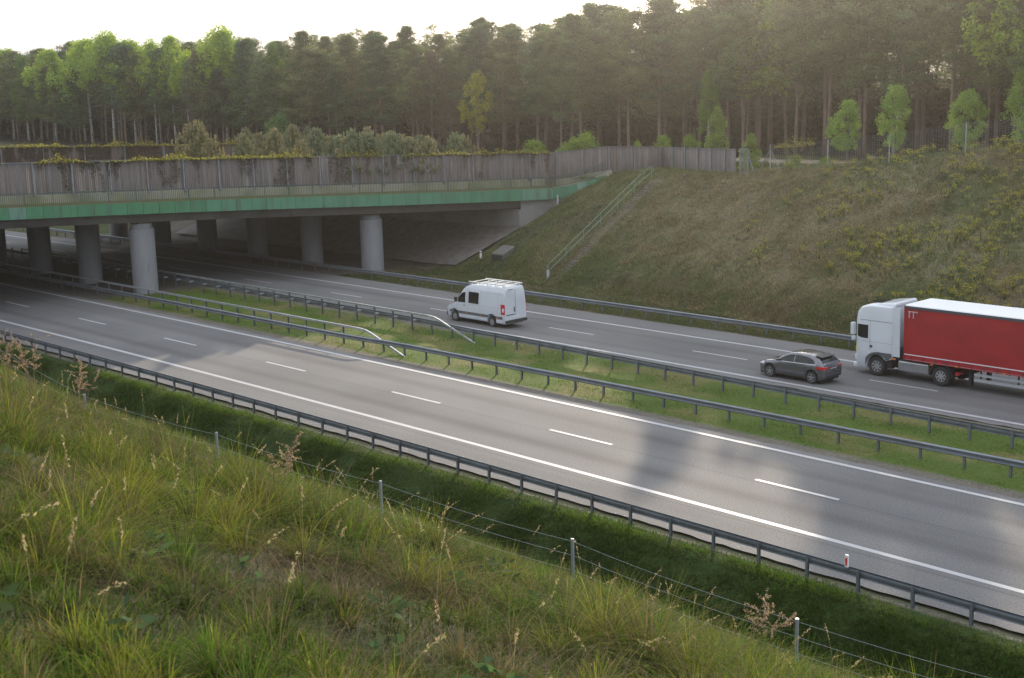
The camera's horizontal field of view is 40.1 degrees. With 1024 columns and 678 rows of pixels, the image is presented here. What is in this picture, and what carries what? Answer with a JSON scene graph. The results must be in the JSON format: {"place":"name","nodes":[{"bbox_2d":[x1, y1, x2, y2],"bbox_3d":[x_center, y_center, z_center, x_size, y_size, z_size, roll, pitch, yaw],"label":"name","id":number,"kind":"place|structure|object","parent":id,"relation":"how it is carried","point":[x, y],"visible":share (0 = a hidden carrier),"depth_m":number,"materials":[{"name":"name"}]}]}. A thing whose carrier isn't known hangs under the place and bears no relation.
{"place":"outdoors","nodes":[
{"label":"outdoors","id":0,"kind":"place"},
{"bbox_2d":[0,0,947,63],"label":"sky","id":1,"kind":"structure","parent":0,"point":[25,25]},
{"bbox_2d":[0,46,1023,677],"bbox_3d":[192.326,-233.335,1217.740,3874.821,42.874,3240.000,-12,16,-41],"label":"ground","id":2,"kind":"structure","parent":0,"point":[944,462],"depth_m":80.74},
{"bbox_2d":[0,50,42,139],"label":"pine tree","id":3,"kind":"object","parent":2,"relation":"on","point":[12,55],"visible":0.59,"depth_m":222.66,"materials":[{"name":"green plant"}]},
{"bbox_2d":[7,51,35,140],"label":"birch tree","id":4,"kind":"object","parent":2,"relation":"on","point":[22,61],"visible":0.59,"depth_m":220.71,"materials":[{"name":"green plant"}]},
{"bbox_2d":[21,48,65,141],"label":"birch tree","id":5,"kind":"object","parent":2,"relation":"on","point":[45,57],"visible":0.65,"depth_m":213.51,"materials":[{"name":"green plant"}]},
{"bbox_2d":[29,65,68,142],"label":"pine tree","id":6,"kind":"object","parent":2,"relation":"on","point":[44,70],"visible":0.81,"depth_m":212.67,"materials":[{"name":"green plant"}]},
{"bbox_2d":[55,69,94,143],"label":"pine tree","id":7,"kind":"object","parent":2,"relation":"on","point":[77,101],"visible":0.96,"depth_m":205.97,"materials":[{"name":"green plant"}]},
{"bbox_2d":[46,38,106,142],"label":"birch tree","id":8,"kind":"object","parent":2,"relation":"on","point":[75,55],"visible":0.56,"depth_m":205.11,"materials":[{"name":"green plant"}]},
{"bbox_2d":[76,27,120,142],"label":"birch tree","id":9,"kind":"object","parent":2,"relation":"on","point":[104,43],"visible":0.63,"depth_m":200.88,"materials":[{"name":"green plant"}]},
{"bbox_2d":[96,44,148,143],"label":"pine tree","id":10,"kind":"object","parent":2,"relation":"on","point":[121,51],"visible":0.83,"depth_m":196.02,"materials":[{"name":"green plant"}]},
{"bbox_2d":[105,38,153,143],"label":"birch tree","id":11,"kind":"object","parent":2,"relation":"on","point":[134,45],"visible":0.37,"depth_m":197.26,"materials":[{"name":"green plant"}]},
{"bbox_2d":[116,50,160,143],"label":"pine tree","id":12,"kind":"object","parent":2,"relation":"on","point":[141,117],"visible":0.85,"depth_m":195.61,"materials":[{"name":"green plant"}]},
{"bbox_2d":[131,47,173,143],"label":"pine tree","id":13,"kind":"object","parent":2,"relation":"on","point":[154,55],"visible":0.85,"depth_m":190.64,"materials":[{"name":"green plant"}]},
{"bbox_2d":[139,35,191,141],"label":"birch tree","id":14,"kind":"object","parent":2,"relation":"on","point":[168,45],"visible":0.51,"depth_m":190.28,"materials":[{"name":"green plant"}]},
{"bbox_2d":[151,54,204,143],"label":"pine tree","id":15,"kind":"object","parent":2,"relation":"on","point":[182,113],"visible":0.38,"depth_m":190.65,"materials":[{"name":"green plant"}]},
{"bbox_2d":[166,49,195,140],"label":"birch tree","id":16,"kind":"object","parent":2,"relation":"on","point":[178,68],"visible":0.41,"depth_m":187.29,"materials":[{"name":"green plant"}]},
{"bbox_2d":[178,51,222,143],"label":"tree","id":17,"kind":"object","parent":2,"relation":"on","point":[193,83],"visible":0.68,"depth_m":181.49,"materials":[{"name":"green plant"}]},
{"bbox_2d":[188,22,239,143],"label":"birch tree","id":18,"kind":"object","parent":2,"relation":"on","point":[221,41],"visible":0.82,"depth_m":180.64,"materials":[{"name":"green plant"}]},
{"bbox_2d":[189,68,243,142],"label":"pine tree","id":19,"kind":"object","parent":2,"relation":"on","point":[216,76],"visible":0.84,"depth_m":180.26,"materials":[{"name":"green plant"}]},
{"bbox_2d":[215,38,268,136],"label":"pine tree","id":20,"kind":"object","parent":2,"relation":"on","point":[245,63],"visible":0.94,"depth_m":176.69,"materials":[{"name":"green plant"}]},
{"bbox_2d":[246,63,286,121],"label":"pine tree","id":21,"kind":"object","parent":2,"relation":"on","point":[267,68],"visible":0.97,"depth_m":174.93,"materials":[{"name":"green plant"}]},
{"bbox_2d":[263,38,288,126],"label":"birch tree","id":22,"kind":"object","parent":2,"relation":"on","point":[273,54],"visible":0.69,"depth_m":176.28,"materials":[{"name":"green plant"}]},
{"bbox_2d":[272,29,334,128],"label":"pine tree","id":23,"kind":"object","parent":2,"relation":"on","point":[301,38],"visible":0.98,"depth_m":172.41,"materials":[{"name":"green plant"}]},
{"bbox_2d":[0,162,611,293],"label":"wildlife bridge","id":24,"kind":"structure","parent":2,"relation":"on","point":[147,216],"depth_m":116.89,"materials":[{"name":"concrete"}]},
{"bbox_2d":[0,144,235,167],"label":"timber screen","id":25,"kind":"object","parent":24,"relation":"on","point":[115,152],"visible":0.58,"depth_m":148.23,"materials":[{"name":"brown wood"}]},
{"bbox_2d":[0,136,235,164],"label":"climbing vine","id":26,"kind":"object","parent":25,"relation":"attached to","point":[131,146],"visible":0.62,"depth_m":147.94,"materials":[{"name":"green plant"}]},
{"bbox_2d":[166,120,224,173],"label":"young pine","id":27,"kind":"object","parent":24,"relation":"on","point":[191,130],"visible":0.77,"depth_m":126.77,"materials":[{"name":"green plant"}]},
{"bbox_2d":[258,128,287,163],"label":"young pine","id":28,"kind":"object","parent":24,"relation":"on","point":[274,141],"visible":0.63,"depth_m":134.47,"materials":[{"name":"green plant"}]},
{"bbox_2d":[0,146,735,196],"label":"timber screen","id":29,"kind":"object","parent":24,"relation":"on","point":[614,158],"visible":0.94,"depth_m":115.67,"materials":[{"name":"grey wood"}]},
{"bbox_2d":[0,146,549,192],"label":"climbing vine","id":30,"kind":"object","parent":29,"relation":"attached to","point":[365,154],"visible":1,"depth_m":113.68,"materials":[{"name":"green plant"}]},
{"bbox_2d":[378,130,419,176],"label":"young pine","id":31,"kind":"object","parent":24,"relation":"on","point":[393,142],"visible":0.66,"depth_m":119.67,"materials":[{"name":"green plant"}]},
{"bbox_2d":[294,52,351,136],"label":"pine tree","id":32,"kind":"object","parent":2,"relation":"on","point":[323,56],"visible":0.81,"depth_m":172.95,"materials":[{"name":"green plant"}]},
{"bbox_2d":[315,68,360,135],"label":"pine tree","id":33,"kind":"object","parent":2,"relation":"on","point":[335,94],"visible":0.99,"depth_m":172.71,"materials":[{"name":"green plant"}]},
{"bbox_2d":[176,214,521,264],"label":"slope paving","id":34,"kind":"structure","parent":2,"relation":"on","point":[437,242],"depth_m":133.05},
{"bbox_2d":[319,33,379,137],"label":"pine tree","id":35,"kind":"object","parent":2,"relation":"on","point":[347,41],"visible":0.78,"depth_m":173.96,"materials":[{"name":"green plant"}]},
{"bbox_2d":[338,29,408,136],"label":"pine tree","id":36,"kind":"object","parent":2,"relation":"on","point":[363,54],"visible":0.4,"depth_m":172.42,"materials":[{"name":"green plant"}]},
{"bbox_2d":[345,33,409,132],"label":"pine tree","id":37,"kind":"object","parent":2,"relation":"on","point":[377,42],"visible":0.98,"depth_m":169.85,"materials":[{"name":"green plant"}]},
{"bbox_2d":[0,445,765,677],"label":"broad leaf weeds","id":38,"kind":"object","parent":2,"relation":"on","point":[148,619],"visible":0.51,"depth_m":9.37,"materials":[{"name":"green plant"}]},
{"bbox_2d":[381,25,440,136],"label":"pine tree","id":39,"kind":"object","parent":2,"relation":"on","point":[405,37],"visible":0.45,"depth_m":169.92,"materials":[{"name":"green plant"}]},
{"bbox_2d":[384,43,442,137],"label":"pine tree","id":40,"kind":"object","parent":2,"relation":"on","point":[413,49],"visible":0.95,"depth_m":167.15,"materials":[{"name":"green plant"}]},
{"bbox_2d":[403,49,452,139],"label":"oak tree","id":41,"kind":"object","parent":2,"relation":"on","point":[429,56],"visible":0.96,"depth_m":167.00,"materials":[{"name":"green plant"}]},
{"bbox_2d":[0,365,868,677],"bbox_3d":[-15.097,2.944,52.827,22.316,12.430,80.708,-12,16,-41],"label":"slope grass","id":42,"kind":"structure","parent":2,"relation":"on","point":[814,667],"depth_m":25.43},
{"bbox_2d":[15,228,855,347],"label":"guardrail","id":43,"kind":"object","parent":2,"relation":"on","point":[741,323],"visible":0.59,"depth_m":100.15,"materials":[{"name":"metal"}]},
{"bbox_2d":[418,32,467,146],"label":"pine tree","id":44,"kind":"object","parent":2,"relation":"on","point":[438,41],"visible":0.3,"depth_m":171.95,"materials":[{"name":"green plant"}]},
{"bbox_2d":[0,365,891,677],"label":"seed stalks","id":45,"kind":"object","parent":2,"relation":"on","point":[334,535],"visible":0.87,"depth_m":12.34,"materials":[{"name":"beige plant"}]},
{"bbox_2d":[425,47,469,137],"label":"pine tree","id":46,"kind":"object","parent":2,"relation":"on","point":[443,51],"visible":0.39,"depth_m":169.93,"materials":[{"name":"green plant"}]},
{"bbox_2d":[434,31,504,149],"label":"pine tree","id":47,"kind":"object","parent":2,"relation":"on","point":[461,51],"visible":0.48,"depth_m":167.39,"materials":[{"name":"green plant"}]},
{"bbox_2d":[450,25,500,146],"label":"pine tree","id":48,"kind":"object","parent":2,"relation":"on","point":[476,54],"visible":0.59,"depth_m":164.43,"materials":[{"name":"green plant"}]},
{"bbox_2d":[457,70,493,152],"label":"maple tree","id":49,"kind":"object","parent":2,"relation":"on","point":[480,80],"visible":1,"depth_m":160.30,"materials":[{"name":"green plant"}]},
{"bbox_2d":[1,351,988,677],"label":"wire fence","id":50,"kind":"object","parent":2,"relation":"on","point":[217,435],"visible":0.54,"depth_m":21.07,"materials":[{"name":"metal"}]},
{"bbox_2d":[461,37,536,151],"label":"pine tree","id":51,"kind":"object","parent":2,"relation":"on","point":[500,45],"visible":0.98,"depth_m":161.66,"materials":[{"name":"green plant"}]},
{"bbox_2d":[0,357,998,677],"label":"foreground grass","id":52,"kind":"structure","parent":2,"relation":"on","point":[262,649],"depth_m":11.51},
{"bbox_2d":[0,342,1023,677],"bbox_3d":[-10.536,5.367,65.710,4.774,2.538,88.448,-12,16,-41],"label":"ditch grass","id":53,"kind":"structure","parent":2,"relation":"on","point":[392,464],"depth_m":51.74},
{"bbox_2d":[0,0,1023,151],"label":"pine wood","id":54,"kind":"object","parent":2,"relation":"on","point":[937,109],"visible":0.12,"depth_m":158.94,"materials":[{"name":"green plant"}]},
{"bbox_2d":[0,330,1023,625],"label":"guardrail","id":55,"kind":"object","parent":2,"relation":"on","point":[912,590],"visible":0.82,"depth_m":53.72,"materials":[{"name":"metal"}]},
{"bbox_2d":[0,262,1023,477],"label":"guardrail","id":56,"kind":"object","parent":2,"relation":"on","point":[965,454],"visible":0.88,"depth_m":75.59,"materials":[{"name":"metal"}]},
{"bbox_2d":[478,27,546,149],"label":"pine tree","id":57,"kind":"object","parent":2,"relation":"on","point":[513,36],"visible":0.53,"depth_m":163.87,"materials":[{"name":"green plant"}]},
{"bbox_2d":[7,248,1023,449],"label":"guardrail","id":58,"kind":"object","parent":2,"relation":"on","point":[969,426],"visible":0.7,"depth_m":80.61,"materials":[{"name":"metal"}]},
{"bbox_2d":[509,39,563,142],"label":"pine tree","id":59,"kind":"object","parent":2,"relation":"on","point":[535,47],"visible":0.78,"depth_m":158.34,"materials":[{"name":"green plant"}]},
{"bbox_2d":[525,28,589,147],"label":"pine tree","id":60,"kind":"object","parent":2,"relation":"on","point":[561,115],"visible":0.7,"depth_m":155.65,"materials":[{"name":"green plant"}]},
{"bbox_2d":[541,12,609,148],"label":"pine tree","id":61,"kind":"object","parent":2,"relation":"on","point":[573,21],"visible":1,"depth_m":151.52,"materials":[{"name":"green plant"}]},
{"bbox_2d":[562,30,625,147],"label":"pine tree","id":62,"kind":"object","parent":2,"relation":"on","point":[595,42],"visible":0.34,"depth_m":157.86,"materials":[{"name":"green plant"}]},
{"bbox_2d":[565,2,623,146],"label":"pine tree","id":63,"kind":"object","parent":2,"relation":"on","point":[589,9],"visible":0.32,"depth_m":157.96,"materials":[{"name":"green plant"}]},
{"bbox_2d":[340,261,855,350],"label":"verge grass","id":64,"kind":"structure","parent":2,"relation":"on","point":[734,328],"depth_m":99.40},
{"bbox_2d":[576,3,653,145],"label":"pine tree","id":65,"kind":"object","parent":2,"relation":"on","point":[604,23],"visible":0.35,"depth_m":157.23,"materials":[{"name":"green plant"}]},
{"bbox_2d":[584,8,652,145],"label":"pine tree","id":66,"kind":"object","parent":2,"relation":"on","point":[606,34],"visible":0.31,"depth_m":153.80,"materials":[{"name":"green plant"}]},
{"bbox_2d":[587,10,665,145],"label":"pine tree","id":67,"kind":"object","parent":2,"relation":"on","point":[630,33],"visible":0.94,"depth_m":147.07,"materials":[{"name":"green plant"}]},
{"bbox_2d":[613,0,707,144],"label":"pine tree","id":68,"kind":"object","parent":2,"relation":"on","point":[659,16],"visible":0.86,"depth_m":146.12,"materials":[{"name":"green plant"}]},
{"bbox_2d":[630,14,691,145],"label":"pine tree","id":69,"kind":"object","parent":2,"relation":"on","point":[665,110],"visible":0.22,"depth_m":151.61,"materials":[{"name":"green plant"}]},
{"bbox_2d":[643,10,720,147],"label":"pine tree","id":70,"kind":"object","parent":2,"relation":"on","point":[680,24],"visible":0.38,"depth_m":147.22,"materials":[{"name":"green plant"}]},
{"bbox_2d":[670,5,723,147],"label":"pine tree","id":71,"kind":"object","parent":2,"relation":"on","point":[699,12],"visible":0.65,"depth_m":142.62,"materials":[{"name":"green plant"}]},
{"bbox_2d":[696,67,720,143],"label":"birch tree","id":72,"kind":"object","parent":2,"relation":"on","point":[706,81],"visible":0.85,"depth_m":136.14,"materials":[{"name":"green plant"}]},
{"bbox_2d":[704,105,730,148],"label":"shrub","id":73,"kind":"object","parent":2,"relation":"on","point":[717,117],"visible":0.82,"depth_m":122.91,"materials":[{"name":"green plant"}]},
{"bbox_2d":[678,0,779,148],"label":"pine tree","id":74,"kind":"object","parent":2,"relation":"on","point":[722,29],"visible":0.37,"depth_m":138.96,"materials":[{"name":"green plant"}]},
{"bbox_2d":[450,141,1023,335],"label":"bank grass","id":75,"kind":"structure","parent":2,"relation":"on","point":[768,171],"depth_m":99.61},
{"bbox_2d":[707,0,770,129],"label":"pine tree","id":76,"kind":"object","parent":2,"relation":"on","point":[756,21],"visible":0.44,"depth_m":136.94,"materials":[{"name":"green plant"}]},
{"bbox_2d":[703,4,783,154],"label":"pine tree","id":77,"kind":"object","parent":2,"relation":"on","point":[730,38],"visible":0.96,"depth_m":135.63,"materials":[{"name":"green plant"}]},
{"bbox_2d":[721,0,808,154],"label":"pine tree","id":78,"kind":"object","parent":2,"relation":"on","point":[759,83],"visible":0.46,"depth_m":136.88,"materials":[{"name":"green plant"}]},
{"bbox_2d":[753,0,815,152],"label":"pine tree","id":79,"kind":"object","parent":2,"relation":"on","point":[782,68],"visible":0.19,"depth_m":138.39,"materials":[{"name":"green plant"}]},
{"bbox_2d":[550,141,1023,181],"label":"field grass","id":80,"kind":"structure","parent":2,"relation":"on","point":[809,158],"depth_m":121.38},
{"bbox_2d":[760,0,853,154],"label":"pine tree","id":81,"kind":"object","parent":2,"relation":"on","point":[782,41],"visible":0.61,"depth_m":131.81,"materials":[{"name":"green plant"}]},
{"bbox_2d":[757,0,863,155],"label":"pine tree","id":82,"kind":"object","parent":2,"relation":"on","point":[796,25],"visible":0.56,"depth_m":130.81,"materials":[{"name":"green plant"}]},
{"bbox_2d":[778,0,867,156],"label":"pine tree","id":83,"kind":"object","parent":2,"relation":"on","point":[825,17],"visible":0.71,"depth_m":129.22,"materials":[{"name":"green plant"}]},
{"bbox_2d":[824,99,861,161],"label":"young maple","id":84,"kind":"object","parent":2,"relation":"on","point":[851,110],"visible":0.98,"depth_m":122.97,"materials":[{"name":"green plant"}]},
{"bbox_2d":[791,0,917,155],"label":"pine tree","id":85,"kind":"object","parent":2,"relation":"on","point":[845,43],"visible":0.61,"depth_m":127.40,"materials":[{"name":"green plant"}]},
{"bbox_2d":[696,134,1023,307],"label":"flowering weeds","id":86,"kind":"object","parent":2,"relation":"on","point":[933,225],"visible":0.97,"depth_m":90.82,"materials":[{"name":"green plant"}]},
{"bbox_2d":[823,0,911,156],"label":"pine tree","id":87,"kind":"object","parent":2,"relation":"on","point":[870,54],"visible":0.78,"depth_m":126.74,"materials":[{"name":"green plant"}]},
{"bbox_2d":[759,116,1023,171],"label":"fence","id":88,"kind":"object","parent":2,"relation":"on","point":[770,151],"visible":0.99,"depth_m":100.21,"materials":[{"name":"metal"}]},
{"bbox_2d":[875,84,911,154],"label":"young maple","id":89,"kind":"object","parent":2,"relation":"on","point":[900,101],"visible":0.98,"depth_m":121.39,"materials":[{"name":"green plant"}]},
{"bbox_2d":[852,0,960,156],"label":"pine tree","id":90,"kind":"object","parent":2,"relation":"on","point":[905,76],"visible":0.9,"depth_m":124.65,"materials":[{"name":"green plant"}]},
{"bbox_2d":[862,0,961,153],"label":"pine tree","id":91,"kind":"object","parent":2,"relation":"on","point":[917,120],"visible":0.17,"depth_m":129.46,"materials":[{"name":"green plant"}]},
{"bbox_2d":[903,0,994,150],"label":"pine tree","id":92,"kind":"object","parent":2,"relation":"on","point":[951,9],"visible":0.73,"depth_m":121.50,"materials":[{"name":"green plant"}]},
{"bbox_2d":[943,88,989,149],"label":"young maple","id":93,"kind":"object","parent":2,"relation":"on","point":[964,101],"visible":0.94,"depth_m":118.68,"materials":[{"name":"green plant"}]},
{"bbox_2d":[931,0,1022,147],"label":"pine tree","id":94,"kind":"object","parent":2,"relation":"on","point":[986,9],"visible":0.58,"depth_m":118.94,"materials":[{"name":"green plant"}]},
{"bbox_2d":[960,0,1023,141],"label":"birch tree","id":95,"kind":"object","parent":2,"relation":"on","point":[1003,37],"visible":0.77,"depth_m":116.83,"materials":[{"name":"green plant"}]},
{"bbox_2d":[990,0,1023,77],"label":"pine tree","id":96,"kind":"object","parent":2,"relation":"on","point":[1018,60],"visible":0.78,"depth_m":114.35,"materials":[{"name":"green plant"}]},
{"bbox_2d":[998,66,1023,142],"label":"young maple","id":97,"kind":"object","parent":2,"relation":"on","point":[1015,94],"visible":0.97,"depth_m":115.27,"materials":[{"name":"green plant"}]},
{"bbox_2d":[0,281,1023,633],"bbox_3d":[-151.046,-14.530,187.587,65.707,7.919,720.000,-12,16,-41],"label":"road","id":98,"kind":"structure","parent":0,"point":[966,533],"depth_m":60.94,"materials":[{"name":"asphalt"}]},
{"bbox_2d":[0,320,1023,593],"bbox_3d":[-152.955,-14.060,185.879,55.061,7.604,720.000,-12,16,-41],"label":"edge line","id":99,"kind":"object","parent":98,"relation":"on","point":[580,472],"visible":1,"depth_m":57.53,"materials":[{"name":"paint"}]},
{"bbox_2d":[0,283,1023,505],"bbox_3d":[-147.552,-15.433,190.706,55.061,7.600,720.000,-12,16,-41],"label":"edge line","id":100,"kind":"object","parent":98,"relation":"on","point":[950,488],"visible":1,"depth_m":67.49,"materials":[{"name":"paint"}]},
{"bbox_2d":[5,230,1023,429],"bbox_3d":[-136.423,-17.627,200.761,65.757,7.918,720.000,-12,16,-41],"label":"road","id":101,"kind":"structure","parent":0,"point":[993,401],"depth_m":86.27,"materials":[{"name":"asphalt"}]},
{"bbox_2d":[447,278,526,326],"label":"white van","id":102,"kind":"object","parent":101,"relation":"on","point":[492,303],"visible":1,"depth_m":90.93,"materials":[{"name":"paint"}]},
{"bbox_2d":[7,235,968,379],"bbox_3d":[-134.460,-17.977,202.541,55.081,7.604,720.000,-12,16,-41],"label":"edge line","id":103,"kind":"object","parent":101,"relation":"on","point":[453,300],"visible":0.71,"depth_m":96.53,"materials":[{"name":"paint"}]},
{"bbox_2d":[451,324,1023,425],"bbox_3d":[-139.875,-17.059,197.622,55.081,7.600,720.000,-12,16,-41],"label":"edge line","id":104,"kind":"object","parent":101,"relation":"on","point":[759,378],"visible":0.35,"depth_m":73.44,"materials":[{"name":"paint"}]},
{"bbox_2d":[760,349,841,383],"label":"grey car","id":105,"kind":"object","parent":101,"relation":"on","point":[811,366],"visible":1,"depth_m":72.62,"materials":[{"name":"paint"}]},
{"bbox_2d":[850,298,1023,388],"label":"articulated truck","id":106,"kind":"object","parent":101,"relation":"on","point":[942,342],"visible":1,"depth_m":71.03,"materials":[{"name":"fabric"}]},
{"bbox_2d":[107,286,1023,495],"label":"median grass","id":107,"kind":"structure","parent":0,"point":[618,399],"depth_m":72.67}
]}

